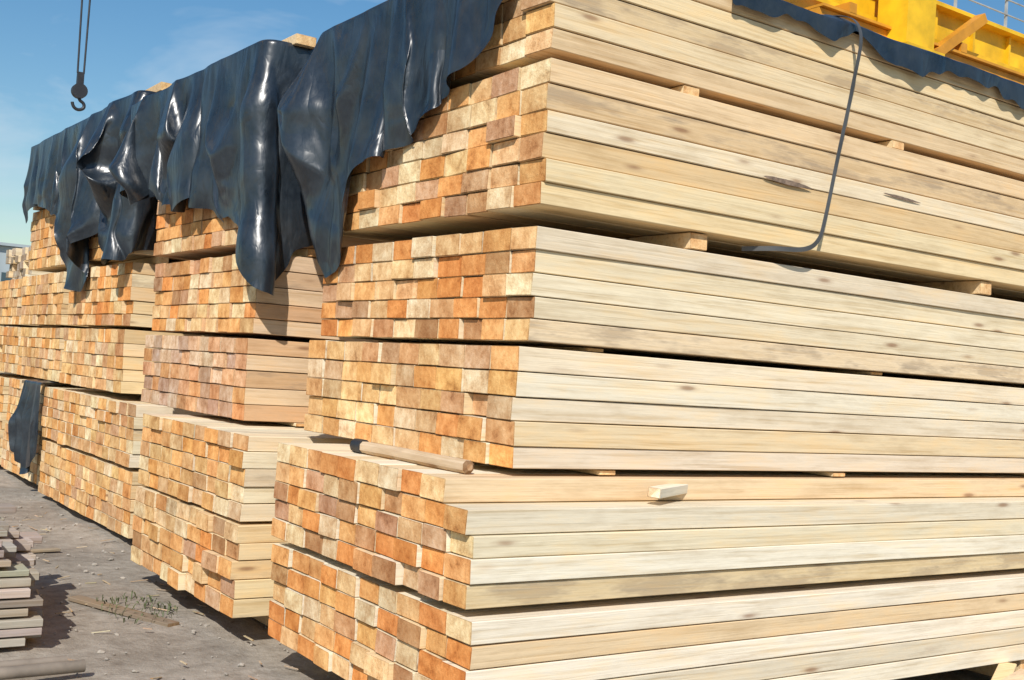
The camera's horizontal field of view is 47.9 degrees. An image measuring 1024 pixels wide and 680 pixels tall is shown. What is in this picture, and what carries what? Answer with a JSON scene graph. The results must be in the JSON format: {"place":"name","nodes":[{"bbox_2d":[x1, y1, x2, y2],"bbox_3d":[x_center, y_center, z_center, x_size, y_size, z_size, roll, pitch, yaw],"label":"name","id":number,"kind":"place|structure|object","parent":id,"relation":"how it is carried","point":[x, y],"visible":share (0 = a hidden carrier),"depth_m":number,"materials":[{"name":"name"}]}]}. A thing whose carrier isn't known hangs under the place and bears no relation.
{"place":"outdoors","nodes":[
{"label":"outdoors","id":0,"kind":"place"},
{"bbox_2d":[0,242,30,281],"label":"warehouse building","id":1,"kind":"structure","parent":0,"point":[4,266],"depth_m":56.79,"materials":[{"name":"metal"}]},
{"bbox_2d":[1,272,11,280],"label":"windows","id":2,"kind":"structure","parent":1,"relation":"in","point":[3,275],"depth_m":56.77,"materials":[{"name":"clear glass"}]},
{"bbox_2d":[2,491,329,678],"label":"gravel","id":3,"kind":"structure","parent":0,"point":[192,630],"depth_m":6.93,"materials":[{"name":"stone"}]},
{"bbox_2d":[0,465,991,679],"bbox_3d":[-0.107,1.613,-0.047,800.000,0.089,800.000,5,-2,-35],"label":"ground","id":4,"kind":"structure","parent":0,"point":[152,653],"depth_m":6.81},
{"bbox_2d":[0,503,43,647],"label":"old board pile","id":5,"kind":"object","parent":4,"relation":"on","point":[21,615],"visible":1,"depth_m":6.03,"materials":[{"name":"grey wood"}]},
{"bbox_2d":[4,246,52,372],"bbox_3d":[-5.654,0.236,19.250,5.221,2.990,1.693,5,-2,-35],"label":"lumber stack","id":6,"kind":"object","parent":4,"relation":"on","point":[17,259],"visible":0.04,"depth_m":17.89,"materials":[{"name":"brown wood"}]},
{"bbox_2d":[0,278,65,464],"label":"lumber stack","id":7,"kind":"object","parent":4,"relation":"on","point":[10,306],"visible":0.12,"depth_m":14.27,"materials":[{"name":"brown wood"}]},
{"bbox_2d":[0,656,67,666],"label":"steel pipe","id":8,"kind":"object","parent":4,"relation":"on","point":[32,661],"visible":0.5,"depth_m":5.60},
{"bbox_2d":[0,659,85,679],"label":"steel pipe","id":9,"kind":"object","parent":4,"relation":"on","point":[40,669],"visible":1,"depth_m":5.48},
{"bbox_2d":[30,548,60,552],"bbox_3d":[-3.719,1.605,8.739,0.061,0.021,0.601,2,-3,40],"label":"loose plank","id":10,"kind":"object","parent":4,"relation":"on","point":[45,550],"visible":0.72,"depth_m":8.86,"materials":[{"name":"brown wood"}]},
{"bbox_2d":[1,204,236,484],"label":"lumber stack","id":11,"kind":"object","parent":4,"relation":"on","point":[45,299],"visible":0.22,"depth_m":12.74,"materials":[{"name":"brown wood"}]},
{"bbox_2d":[8,379,58,473],"bbox_3d":[-5.076,0.918,12.251,0.365,1.019,0.833,5,-2,-35],"label":"plastic tarp","id":12,"kind":"object","parent":11,"relation":"on","point":[23,428],"visible":0.98,"depth_m":12.22,"materials":[{"name":"black plastic"}]},
{"bbox_2d":[68,595,178,626],"bbox_3d":[-2.372,1.648,7.011,0.901,0.026,0.092,4,-1,31],"label":"loose plank","id":13,"kind":"object","parent":4,"relation":"on","point":[94,603],"visible":0.99,"depth_m":6.97,"materials":[{"name":"brown wood"}]},
{"bbox_2d":[96,590,177,623],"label":"weeds","id":14,"kind":"object","parent":4,"relation":"on","point":[169,604],"visible":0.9,"depth_m":7.13,"materials":[{"name":"green plant"}]},
{"bbox_2d":[12,512,302,679],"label":"wood chips","id":15,"kind":"object","parent":4,"relation":"on","point":[181,661],"visible":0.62,"depth_m":7.15,"materials":[{"name":"beige wood"}]},
{"bbox_2d":[38,82,308,538],"bbox_3d":[-1.806,-0.153,12.189,5.205,3.871,3.214,5,-2,-35],"label":"lumber stack","id":16,"kind":"object","parent":4,"relation":"on","point":[90,458],"visible":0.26,"depth_m":10.38,"materials":[{"name":"brown wood"}]},
{"bbox_2d":[22,90,159,291],"bbox_3d":[-3.936,-1.315,11.817,1.738,1.761,4.359,5,-2,-35],"label":"plastic tarp","id":17,"kind":"object","parent":16,"relation":"on","point":[72,184],"visible":0.53,"depth_m":10.83,"materials":[{"name":"black plastic"}]},
{"bbox_2d":[131,33,402,625],"bbox_3d":[-0.070,0.025,9.181,5.488,3.667,2.978,5,-2,-35],"label":"lumber stack","id":18,"kind":"object","parent":4,"relation":"on","point":[204,508],"visible":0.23,"depth_m":7.47,"materials":[{"name":"brown wood"}]},
{"bbox_2d":[109,39,313,295],"bbox_3d":[-1.832,-1.089,8.706,1.801,1.668,3.029,5,-2,-35],"label":"plastic tarp","id":19,"kind":"object","parent":18,"relation":"on","point":[208,137],"visible":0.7,"depth_m":7.58,"materials":[{"name":"black plastic"}]},
{"bbox_2d":[268,0,1023,679],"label":"lumber stack","id":20,"kind":"object","parent":4,"relation":"on","point":[574,308],"visible":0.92,"depth_m":5.59,"materials":[{"name":"brown wood"}]},
{"bbox_2d":[277,0,501,277],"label":"plastic tarp","id":21,"kind":"object","parent":20,"relation":"on","point":[374,81],"visible":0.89,"depth_m":6.25,"materials":[{"name":"black plastic"}]},
{"bbox_2d":[350,438,473,473],"bbox_3d":[-0.478,0.533,5.324,0.072,0.068,1.040,5,-2,-35],"label":"wooden post","id":22,"kind":"object","parent":20,"relation":"on","point":[360,446],"visible":1,"depth_m":5.25,"materials":[{"name":"brown wood"}]},
{"bbox_2d":[647,484,687,498],"bbox_3d":[0.727,0.691,5.308,0.060,0.045,0.421,6,0,27],"label":"wood offcut","id":23,"kind":"object","parent":20,"relation":"on","point":[663,491],"visible":0.92,"depth_m":5.21,"materials":[{"name":"beige wood"}]},
{"bbox_2d":[742,15,862,251],"bbox_3d":[1.355,-1.102,6.104,0.616,1.354,0.680,5,-2,-35],"label":"binding strap","id":24,"kind":"object","parent":20,"relation":"attached to","point":[782,248],"visible":0.91,"depth_m":5.95,"materials":[{"name":"metal"}]},
{"bbox_2d":[733,0,1023,108],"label":"plastic tarp","id":25,"kind":"object","parent":20,"relation":"on","point":[921,62],"visible":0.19,"depth_m":6.28,"materials":[{"name":"black plastic"}]},
{"bbox_2d":[784,0,1023,84],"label":"gantry crane","id":26,"kind":"object","parent":4,"relation":"on","point":[980,41],"visible":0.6,"depth_m":14.15,"materials":[{"name":"yellow paint"}]},
{"bbox_2d":[71,0,90,110],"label":"crane hook","id":27,"kind":"object","parent":26,"relation":"hanging from","point":[79,90],"visible":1,"depth_m":15.39,"materials":[{"name":"metal"}]},
{"bbox_2d":[991,662,1023,679],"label":"scrap wood pile","id":28,"kind":"object","parent":4,"relation":"on","point":[1006,671],"visible":0.98,"depth_m":6.25,"materials":[{"name":"beige wood"}]},
{"bbox_2d":[0,0,1023,244],"label":"sky","id":29,"kind":"structure","parent":0,"point":[133,46],"materials":[{"name":"blue"}]}
]}

